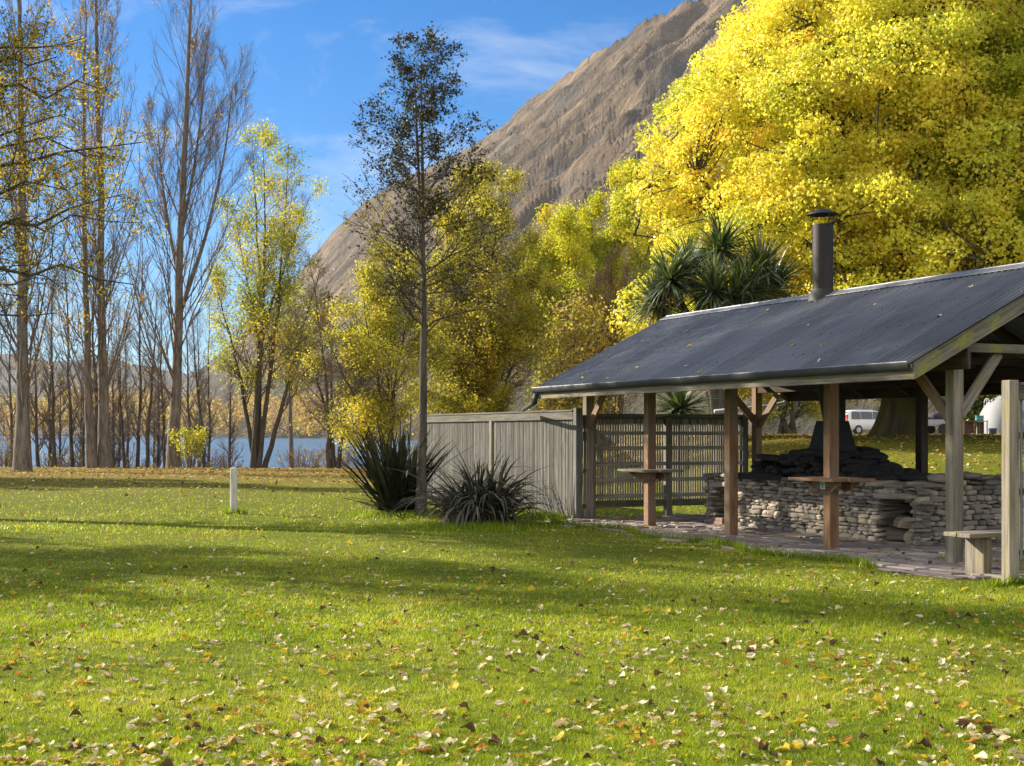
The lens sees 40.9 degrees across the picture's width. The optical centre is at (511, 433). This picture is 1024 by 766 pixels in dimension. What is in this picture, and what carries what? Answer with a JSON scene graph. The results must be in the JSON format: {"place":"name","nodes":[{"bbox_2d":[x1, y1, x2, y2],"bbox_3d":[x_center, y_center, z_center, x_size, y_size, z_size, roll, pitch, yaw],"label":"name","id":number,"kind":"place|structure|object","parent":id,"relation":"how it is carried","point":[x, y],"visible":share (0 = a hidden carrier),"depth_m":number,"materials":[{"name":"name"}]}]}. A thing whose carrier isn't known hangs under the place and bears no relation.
{"place":"outdoors","nodes":[
{"label":"outdoors","id":0,"kind":"place"},
{"bbox_2d":[0,353,191,434],"bbox_3d":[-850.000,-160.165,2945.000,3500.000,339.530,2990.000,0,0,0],"label":"hills","id":1,"kind":"structure","parent":0,"point":[14,386],"depth_m":2690.00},
{"bbox_2d":[0,436,549,467],"bbox_3d":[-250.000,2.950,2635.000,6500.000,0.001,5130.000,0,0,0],"label":"lake","id":2,"kind":"structure","parent":0,"point":[280,444],"depth_m":249.62,"materials":[{"name":"liquid"}]},
{"bbox_2d":[0,0,694,373],"label":"sky","id":3,"kind":"structure","parent":0,"point":[315,59],"materials":[{"name":"blue"}]},
{"bbox_2d":[1,0,976,441],"bbox_3d":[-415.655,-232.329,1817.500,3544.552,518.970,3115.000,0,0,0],"label":"mountain","id":4,"kind":"structure","parent":0,"point":[569,136],"depth_m":1304.23,"materials":[{"name":"stone"}]},
{"bbox_2d":[0,435,1023,765],"bbox_3d":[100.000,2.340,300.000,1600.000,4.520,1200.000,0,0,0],"label":"ground","id":5,"kind":"structure","parent":0,"point":[300,493],"depth_m":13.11,"materials":[{"name":"plant"}]},
{"bbox_2d":[0,308,14,422],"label":"slender tree","id":6,"kind":"object","parent":5,"relation":"on","point":[3,416],"visible":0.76,"depth_m":78.36,"materials":[{"name":"brown plant"}]},
{"bbox_2d":[0,292,16,452],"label":"slender tree","id":7,"kind":"object","parent":5,"relation":"on","point":[12,416],"visible":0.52,"depth_m":89.71,"materials":[{"name":"brown plant"}]},
{"bbox_2d":[6,732,21,738],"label":"fallen leaf","id":8,"kind":"object","parent":5,"relation":"on","point":[14,735],"visible":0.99,"depth_m":7.22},
{"bbox_2d":[0,431,31,466],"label":"shore shrub","id":9,"kind":"object","parent":5,"relation":"on","point":[6,457],"visible":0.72,"depth_m":73.92,"materials":[{"name":"orange plant"}]},
{"bbox_2d":[5,276,39,434],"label":"slender tree","id":10,"kind":"object","parent":5,"relation":"on","point":[33,392],"visible":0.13,"depth_m":83.91,"materials":[{"name":"brown plant"}]},
{"bbox_2d":[28,313,58,466],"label":"slender tree","id":11,"kind":"object","parent":5,"relation":"on","point":[36,441],"visible":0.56,"depth_m":75.84,"materials":[{"name":"brown plant"}]},
{"bbox_2d":[0,0,88,471],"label":"poplar tree","id":12,"kind":"object","parent":5,"relation":"on","point":[22,457],"visible":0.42,"depth_m":57.79,"materials":[{"name":"brown plant"}]},
{"bbox_2d":[30,271,66,466],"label":"slender tree","id":13,"kind":"object","parent":5,"relation":"on","point":[49,447],"visible":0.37,"depth_m":79.86,"materials":[{"name":"brown plant"}]},
{"bbox_2d":[32,280,77,466],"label":"slender tree","id":14,"kind":"object","parent":5,"relation":"on","point":[53,417],"visible":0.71,"depth_m":76.23,"materials":[{"name":"brown plant"}]},
{"bbox_2d":[39,365,73,466],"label":"slender tree","id":15,"kind":"object","parent":5,"relation":"on","point":[60,444],"visible":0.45,"depth_m":87.83,"materials":[{"name":"brown plant"}]},
{"bbox_2d":[33,449,79,466],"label":"shore shrub","id":16,"kind":"object","parent":5,"relation":"on","point":[50,463],"visible":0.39,"depth_m":78.62,"materials":[{"name":"brown plant"}]},
{"bbox_2d":[49,453,85,466],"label":"shore shrub","id":17,"kind":"object","parent":5,"relation":"on","point":[58,459],"visible":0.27,"depth_m":79.75,"materials":[{"name":"brown plant"}]},
{"bbox_2d":[45,233,94,466],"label":"slender tree","id":18,"kind":"object","parent":5,"relation":"on","point":[72,427],"visible":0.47,"depth_m":78.78,"materials":[{"name":"brown plant"}]},
{"bbox_2d":[63,326,94,466],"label":"slender tree","id":19,"kind":"object","parent":5,"relation":"on","point":[82,447],"visible":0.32,"depth_m":83.24,"materials":[{"name":"brown plant"}]},
{"bbox_2d":[65,348,94,466],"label":"slender tree","id":20,"kind":"object","parent":5,"relation":"on","point":[80,428],"visible":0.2,"depth_m":89.87,"materials":[{"name":"brown plant"}]},
{"bbox_2d":[0,0,169,364],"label":"overhanging tree","id":21,"kind":"object","parent":5,"relation":"on","point":[25,161],"visible":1,"depth_m":28.04,"materials":[{"name":"brown plant"}]},
{"bbox_2d":[69,241,113,448],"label":"slender tree","id":22,"kind":"object","parent":5,"relation":"on","point":[95,394],"visible":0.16,"depth_m":77.90,"materials":[{"name":"brown plant"}]},
{"bbox_2d":[41,0,147,467],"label":"poplar tree","id":23,"kind":"object","parent":5,"relation":"on","point":[91,458],"visible":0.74,"depth_m":63.68,"materials":[{"name":"brown plant"}]},
{"bbox_2d":[32,0,164,467],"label":"poplar tree","id":24,"kind":"object","parent":5,"relation":"on","point":[104,453],"visible":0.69,"depth_m":64.05,"materials":[{"name":"brown plant"}]},
{"bbox_2d":[76,450,135,467],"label":"shore shrub","id":25,"kind":"object","parent":5,"relation":"on","point":[116,462],"visible":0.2,"depth_m":79.75,"materials":[{"name":"brown plant"}]},
{"bbox_2d":[107,342,130,467],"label":"slender tree","id":26,"kind":"object","parent":5,"relation":"on","point":[113,412],"visible":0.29,"depth_m":79.78,"materials":[{"name":"brown plant"}]},
{"bbox_2d":[108,324,140,467],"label":"slender tree","id":27,"kind":"object","parent":5,"relation":"on","point":[122,427],"visible":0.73,"depth_m":78.07,"materials":[{"name":"brown plant"}]},
{"bbox_2d":[107,296,142,467],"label":"slender tree","id":28,"kind":"object","parent":5,"relation":"on","point":[124,376],"visible":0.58,"depth_m":86.19,"materials":[{"name":"brown plant"}]},
{"bbox_2d":[114,312,143,467],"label":"slender tree","id":29,"kind":"object","parent":5,"relation":"on","point":[128,439],"visible":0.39,"depth_m":90.06,"materials":[{"name":"brown plant"}]},
{"bbox_2d":[112,234,163,467],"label":"slender tree","id":30,"kind":"object","parent":5,"relation":"on","point":[137,463],"visible":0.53,"depth_m":80.07,"materials":[{"name":"brown plant"}]},
{"bbox_2d":[128,281,169,467],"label":"slender tree","id":31,"kind":"object","parent":5,"relation":"on","point":[148,419],"visible":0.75,"depth_m":77.37,"materials":[{"name":"brown plant"}]},
{"bbox_2d":[142,375,162,467],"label":"slender tree","id":32,"kind":"object","parent":5,"relation":"on","point":[154,441],"visible":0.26,"depth_m":90.99,"materials":[{"name":"brown plant"}]},
{"bbox_2d":[135,292,171,467],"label":"slender tree","id":33,"kind":"object","parent":5,"relation":"on","point":[163,438],"visible":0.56,"depth_m":79.81,"materials":[{"name":"brown plant"}]},
{"bbox_2d":[142,339,170,467],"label":"slender tree","id":34,"kind":"object","parent":5,"relation":"on","point":[158,460],"visible":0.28,"depth_m":83.74,"materials":[{"name":"brown plant"}]},
{"bbox_2d":[152,711,163,718],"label":"fallen leaf","id":35,"kind":"object","parent":5,"relation":"on","point":[158,715],"visible":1,"depth_m":7.79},
{"bbox_2d":[0,380,348,436],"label":"shore woods","id":36,"kind":"object","parent":5,"relation":"on","point":[274,408],"visible":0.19,"depth_m":816.76,"materials":[{"name":"plant"}]},
{"bbox_2d":[171,734,186,744],"bbox_3d":[-1.721,1.588,7.106,0.090,0.050,0.084,2,-32,2],"label":"fallen leaf","id":37,"kind":"object","parent":5,"relation":"on","point":[176,739],"visible":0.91,"depth_m":7.09,"materials":[{"name":"plant"}]},
{"bbox_2d":[109,0,260,467],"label":"poplar tree","id":38,"kind":"object","parent":5,"relation":"on","point":[173,459],"visible":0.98,"depth_m":67.63,"materials":[{"name":"brown plant"}]},
{"bbox_2d":[169,279,207,465],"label":"slender tree","id":39,"kind":"object","parent":5,"relation":"on","point":[188,385],"visible":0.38,"depth_m":89.79,"materials":[{"name":"brown plant"}]},
{"bbox_2d":[167,424,212,467],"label":"shore shrub","id":40,"kind":"object","parent":5,"relation":"on","point":[194,449],"visible":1,"depth_m":65.77,"materials":[{"name":"yellow plant"}]},
{"bbox_2d":[181,304,220,467],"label":"slender tree","id":41,"kind":"object","parent":5,"relation":"on","point":[197,403],"visible":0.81,"depth_m":77.89,"materials":[{"name":"brown plant"}]},
{"bbox_2d":[185,319,218,466],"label":"slender tree","id":42,"kind":"object","parent":5,"relation":"on","point":[198,343],"visible":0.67,"depth_m":80.13,"materials":[{"name":"brown plant"}]},
{"bbox_2d":[190,291,224,467],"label":"slender tree","id":43,"kind":"object","parent":5,"relation":"on","point":[210,419],"visible":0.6,"depth_m":85.12,"materials":[{"name":"brown plant"}]},
{"bbox_2d":[185,440,233,467],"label":"shore shrub","id":44,"kind":"object","parent":5,"relation":"on","point":[217,460],"visible":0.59,"depth_m":77.64,"materials":[{"name":"brown plant"}]},
{"bbox_2d":[195,456,245,467],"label":"shore shrub","id":45,"kind":"object","parent":5,"relation":"on","point":[232,462],"visible":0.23,"depth_m":78.81,"materials":[{"name":"brown plant"}]},
{"bbox_2d":[210,352,244,467],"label":"slender tree","id":46,"kind":"object","parent":5,"relation":"on","point":[232,436],"visible":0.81,"depth_m":88.09,"materials":[{"name":"brown plant"}]},
{"bbox_2d":[230,467,236,512],"bbox_3d":[-5.526,1.163,27.300,0.140,0.985,0.140,0,0,-14],"label":"marker post","id":47,"kind":"object","parent":5,"relation":"on","point":[233,487],"visible":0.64,"depth_m":27.23,"materials":[{"name":"white paint"}]},
{"bbox_2d":[195,117,332,467],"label":"willow tree","id":48,"kind":"object","parent":5,"relation":"on","point":[257,314],"visible":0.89,"depth_m":69.75,"materials":[{"name":"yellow plant"}]},
{"bbox_2d":[272,729,285,737],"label":"fallen leaf","id":49,"kind":"object","parent":5,"relation":"on","point":[275,732],"visible":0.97,"depth_m":7.28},
{"bbox_2d":[255,172,322,465],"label":"poplar tree","id":50,"kind":"object","parent":5,"relation":"on","point":[291,449],"visible":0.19,"depth_m":81.89,"materials":[{"name":"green plant"}]},
{"bbox_2d":[275,445,325,467],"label":"shore shrub","id":51,"kind":"object","parent":5,"relation":"on","point":[315,465],"visible":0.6,"depth_m":77.77,"materials":[{"name":"brown plant"}]},
{"bbox_2d":[297,749,312,759],"bbox_3d":[-1.026,1.590,6.803,0.090,0.019,0.090,-6,24,-30],"label":"fallen leaf","id":52,"kind":"object","parent":5,"relation":"on","point":[302,753],"visible":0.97,"depth_m":6.82,"materials":[{"name":"plant"}]},
{"bbox_2d":[256,236,376,467],"bbox_3d":[-8.643,-3.534,62.380,5.608,10.380,4.771,0,0,0],"label":"willow tree","id":53,"kind":"object","parent":5,"relation":"on","point":[330,460],"visible":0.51,"depth_m":61.97,"materials":[{"name":"yellow plant"}]},
{"bbox_2d":[314,735,325,743],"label":"fallen leaf","id":54,"kind":"object","parent":5,"relation":"on","point":[319,738],"visible":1,"depth_m":7.09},
{"bbox_2d":[309,449,360,467],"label":"shore shrub","id":55,"kind":"object","parent":5,"relation":"on","point":[348,461],"visible":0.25,"depth_m":79.73,"materials":[{"name":"brown plant"}]},
{"bbox_2d":[331,735,348,743],"bbox_3d":[-0.892,1.592,7.133,0.090,0.025,0.057,-13,14,-22],"label":"fallen leaf","id":56,"kind":"object","parent":5,"relation":"on","point":[337,739],"visible":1,"depth_m":7.15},
{"bbox_2d":[343,699,356,705],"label":"fallen leaf","id":57,"kind":"object","parent":5,"relation":"on","point":[349,702],"visible":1,"depth_m":8.12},
{"bbox_2d":[290,232,461,465],"bbox_3d":[-4.588,-2.667,47.111,5.712,8.714,4.688,0,0,0],"label":"willow tree","id":58,"kind":"object","parent":5,"relation":"on","point":[368,401],"visible":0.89,"depth_m":46.60,"materials":[{"name":"yellow plant"}]},
{"bbox_2d":[320,412,474,516],"bbox_3d":[-2.192,0.600,26.959,3.024,2.244,3.056,0,0,-43],"label":"flax plant","id":59,"kind":"object","parent":5,"relation":"on","point":[390,485],"visible":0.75,"depth_m":26.56,"materials":[{"name":"green plant"}]},
{"bbox_2d":[418,741,431,749],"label":"fallen leaf","id":60,"kind":"object","parent":5,"relation":"on","point":[422,744],"visible":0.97,"depth_m":6.96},
{"bbox_2d":[336,21,534,515],"bbox_3d":[-1.473,-3.126,26.259,3.822,9.528,3.849,0,0,0],"label":"alder tree","id":61,"kind":"object","parent":5,"relation":"on","point":[429,114],"visible":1,"depth_m":26.30,"materials":[{"name":"green plant"}]},
{"bbox_2d":[431,726,445,733],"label":"fallen leaf","id":62,"kind":"object","parent":5,"relation":"on","point":[437,729],"visible":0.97,"depth_m":7.33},
{"bbox_2d":[448,680,458,688],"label":"fallen leaf","id":63,"kind":"object","parent":5,"relation":"on","point":[454,684],"visible":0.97,"depth_m":8.62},
{"bbox_2d":[460,721,474,732],"bbox_3d":[-0.232,1.572,7.378,0.090,0.050,0.042,17,0,18],"label":"fallen leaf","id":64,"kind":"object","parent":5,"relation":"on","point":[470,726],"visible":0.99,"depth_m":7.37,"materials":[{"name":"plant"}]},
{"bbox_2d":[387,441,568,527],"bbox_3d":[-0.602,0.912,24.220,3.270,1.541,3.252,0,0,0],"label":"flax plant","id":65,"kind":"object","parent":5,"relation":"on","point":[478,499],"visible":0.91,"depth_m":23.84,"materials":[{"name":"green plant"}]},
{"bbox_2d":[474,743,487,751],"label":"fallen leaf","id":66,"kind":"object","parent":5,"relation":"on","point":[481,746],"visible":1,"depth_m":6.93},
{"bbox_2d":[399,152,564,434],"bbox_3d":[-1.213,-4.473,51.988,6.636,12.346,6.336,0,0,0],"label":"willow tree","id":67,"kind":"object","parent":5,"relation":"on","point":[484,356],"visible":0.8,"depth_m":51.04,"materials":[{"name":"yellow plant"}]},
{"bbox_2d":[488,733,500,743],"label":"fallen leaf","id":68,"kind":"object","parent":5,"relation":"on","point":[495,738],"visible":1,"depth_m":7.06,"materials":[{"name":"plant"}]},
{"bbox_2d":[426,408,581,518],"bbox_3d":[-0.412,0.620,28.877,0.150,2.160,7.880,0,0,-25],"label":"slatted fence","id":69,"kind":"object","parent":5,"relation":"on","point":[524,435],"visible":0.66,"depth_m":27.43,"materials":[{"name":"wood"}]},
{"bbox_2d":[0,433,1023,765],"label":"leaf litter","id":70,"kind":"object","parent":5,"relation":"on","point":[464,715],"visible":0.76,"depth_m":9.78,"materials":[{"name":"plant"}]},
{"bbox_2d":[551,730,563,740],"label":"fallen leaf","id":71,"kind":"object","parent":5,"relation":"on","point":[559,735],"visible":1,"depth_m":7.17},
{"bbox_2d":[553,719,568,726],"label":"fallen leaf","id":72,"kind":"object","parent":5,"relation":"on","point":[558,722],"visible":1,"depth_m":7.46,"materials":[{"name":"plant"}]},
{"bbox_2d":[519,196,608,462],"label":"poplar tree","id":73,"kind":"object","parent":5,"relation":"on","point":[557,248],"visible":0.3,"depth_m":71.14,"materials":[{"name":"yellow plant"}]},
{"bbox_2d":[514,286,636,457],"bbox_3d":[1.976,-1.515,43.925,4.003,6.339,3.730,0,0,-16],"label":"yellow tree","id":74,"kind":"object","parent":5,"relation":"on","point":[584,350],"visible":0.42,"depth_m":43.84,"materials":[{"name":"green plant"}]},
{"bbox_2d":[553,243,643,461],"bbox_3d":[3.711,-3.337,58.078,3.872,9.391,3.716,0,0,36],"label":"bare shrub tree","id":75,"kind":"object","parent":5,"relation":"on","point":[606,273],"visible":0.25,"depth_m":58.00,"materials":[{"name":"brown plant"}]},
{"bbox_2d":[558,155,671,445],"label":"poplar tree","id":76,"kind":"object","parent":5,"relation":"on","point":[609,237],"visible":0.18,"depth_m":79.38,"materials":[{"name":"yellow plant"}]},
{"bbox_2d":[630,390,723,498],"bbox_3d":[3.772,-0.003,30.960,2.272,3.307,2.218,0,0,0],"label":"cabbage tree","id":77,"kind":"object","parent":5,"relation":"on","point":[677,402],"visible":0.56,"depth_m":30.84,"materials":[{"name":"green plant"}]},
{"bbox_2d":[704,692,712,699],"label":"fallen leaf","id":78,"kind":"object","parent":5,"relation":"on","point":[709,695],"visible":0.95,"depth_m":8.17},
{"bbox_2d":[617,200,811,472],"bbox_3d":[5.147,-2.247,34.962,5.537,7.482,4.285,0,0,0],"label":"cabbage tree","id":79,"kind":"object","parent":5,"relation":"on","point":[756,277],"visible":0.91,"depth_m":34.57,"materials":[{"name":"green plant"}]},
{"bbox_2d":[758,740,768,750],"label":"fallen leaf","id":80,"kind":"object","parent":5,"relation":"on","point":[762,746],"visible":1,"depth_m":6.85,"materials":[{"name":"plant"}]},
{"bbox_2d":[775,742,789,749],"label":"fallen leaf","id":81,"kind":"object","parent":5,"relation":"on","point":[786,746],"visible":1,"depth_m":6.87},
{"bbox_2d":[751,393,822,433],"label":"green tree","id":82,"kind":"object","parent":5,"relation":"on","point":[813,408],"visible":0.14,"depth_m":65.69,"materials":[{"name":"green plant"}]},
{"bbox_2d":[789,741,802,749],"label":"fallen leaf","id":83,"kind":"object","parent":5,"relation":"on","point":[796,744],"visible":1,"depth_m":6.91,"materials":[{"name":"plant"}]},
{"bbox_2d":[605,0,1023,435],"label":"yellow tree","id":84,"kind":"object","parent":5,"relation":"on","point":[814,74],"visible":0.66,"depth_m":39.15,"materials":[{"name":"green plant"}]},
{"bbox_2d":[824,718,838,726],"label":"fallen leaf","id":85,"kind":"object","parent":5,"relation":"on","point":[834,723],"visible":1,"depth_m":7.41,"materials":[{"name":"plant"}]},
{"bbox_2d":[846,410,877,433],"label":"parked car","id":86,"kind":"object","parent":5,"relation":"on","point":[860,421],"visible":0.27,"depth_m":96.74,"materials":[{"name":"white paint"}]},
{"bbox_2d":[872,692,885,703],"bbox_3d":[2.152,1.561,8.042,0.090,0.036,0.088,10,43,-13],"label":"fallen leaf","id":87,"kind":"object","parent":5,"relation":"on","point":[877,698],"visible":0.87,"depth_m":8.05,"materials":[{"name":"plant"}]},
{"bbox_2d":[911,753,923,760],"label":"fallen leaf","id":88,"kind":"object","parent":5,"relation":"on","point":[915,756],"visible":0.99,"depth_m":6.67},
{"bbox_2d":[917,737,931,747],"bbox_3d":[2.077,1.552,6.915,0.078,0.048,0.034,9,1,35],"label":"fallen leaf","id":89,"kind":"object","parent":5,"relation":"on","point":[925,742],"visible":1,"depth_m":6.91,"materials":[{"name":"plant"}]},
{"bbox_2d":[928,413,944,433],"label":"parked car","id":90,"kind":"object","parent":5,"relation":"on","point":[935,419],"visible":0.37,"depth_m":79.26,"materials":[{"name":"metal"}]},
{"bbox_2d":[873,0,1023,278],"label":"yellow tree","id":91,"kind":"object","parent":5,"relation":"on","point":[1019,212],"visible":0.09,"depth_m":38.36,"materials":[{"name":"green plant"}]},
{"bbox_2d":[957,718,970,728],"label":"fallen leaf","id":92,"kind":"object","parent":5,"relation":"on","point":[961,722],"visible":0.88,"depth_m":7.35,"materials":[{"name":"plant"}]},
{"bbox_2d":[972,751,986,759],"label":"fallen leaf","id":93,"kind":"object","parent":5,"relation":"on","point":[982,755],"visible":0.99,"depth_m":6.67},
{"bbox_2d":[963,394,1001,431],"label":"dark green tree","id":94,"kind":"object","parent":5,"relation":"on","point":[977,407],"visible":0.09,"depth_m":104.02,"materials":[{"name":"green plant"}]},
{"bbox_2d":[983,725,996,733],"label":"fallen leaf","id":95,"kind":"object","parent":5,"relation":"on","point":[988,729],"visible":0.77,"depth_m":7.22,"materials":[{"name":"plant"}]},
{"bbox_2d":[976,396,1023,433],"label":"dome tent","id":96,"kind":"object","parent":5,"relation":"on","point":[991,413],"visible":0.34,"depth_m":75.13,"materials":[{"name":"fabric"}]},
{"bbox_2d":[1002,380,1023,583],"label":"slatted fence","id":97,"kind":"object","parent":5,"relation":"on","point":[1012,478],"visible":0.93,"depth_m":14.46,"materials":[{"name":"wood"}]},
{"bbox_2d":[546,514,1023,580],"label":"paving","id":98,"kind":"structure","parent":0,"point":[939,567],"depth_m":19.43,"materials":[{"name":"stone"}]},
{"bbox_2d":[594,413,747,517],"bbox_3d":[3.025,0.655,26.422,3.530,2.090,0.150,0,0,-25],"label":"slatted fence","id":99,"kind":"object","parent":98,"relation":"on","point":[669,432],"visible":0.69,"depth_m":26.34,"materials":[{"name":"wood"}]},
{"bbox_2d":[711,517,723,523],"bbox_3d":[3.657,1.535,24.038,0.220,0.126,0.320,0,0,-30],"label":"brick","id":100,"kind":"object","parent":98,"relation":"on","point":[718,520],"visible":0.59,"depth_m":23.98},
{"bbox_2d":[521,262,1023,562],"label":"barbecue shelter","id":101,"kind":"object","parent":98,"relation":"on","point":[901,339],"visible":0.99,"depth_m":19.95,"materials":[{"name":"metal"}]},
{"bbox_2d":[703,209,1023,544],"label":"stone barbecue","id":102,"kind":"object","parent":98,"relation":"on","point":[770,495],"visible":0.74,"depth_m":21.61,"materials":[{"name":"grey stone"}]},
{"bbox_2d":[886,529,907,539],"bbox_3d":[5.707,1.490,20.193,0.400,0.145,0.209,0,0,15],"label":"firewood log","id":103,"kind":"object","parent":98,"relation":"on","point":[894,534],"visible":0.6,"depth_m":20.13,"materials":[{"name":"wood"}]},
{"bbox_2d":[903,531,914,542],"bbox_3d":[5.793,1.500,19.957,0.190,0.190,0.400,0,0,20],"label":"stone","id":104,"kind":"object","parent":98,"relation":"on","point":[907,536],"visible":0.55,"depth_m":19.78,"materials":[{"name":"stone"}]},
{"bbox_2d":[892,515,913,528],"bbox_3d":[5.734,1.299,20.084,0.259,0.180,0.400,0,0,2],"label":"firewood log","id":105,"kind":"object","parent":104,"relation":"on","point":[899,522],"visible":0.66,"depth_m":19.89,"materials":[{"name":"wood"}]},
{"bbox_2d":[944,529,1023,574],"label":"wooden bench","id":106,"kind":"object","parent":98,"relation":"on","point":[978,551],"visible":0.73,"depth_m":15.41,"materials":[{"name":"wood"}]},
{"bbox_2d":[963,421,987,433],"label":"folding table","id":107,"kind":"object","parent":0,"point":[967,427],"visible":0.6,"depth_m":73.87,"materials":[{"name":"wood"}]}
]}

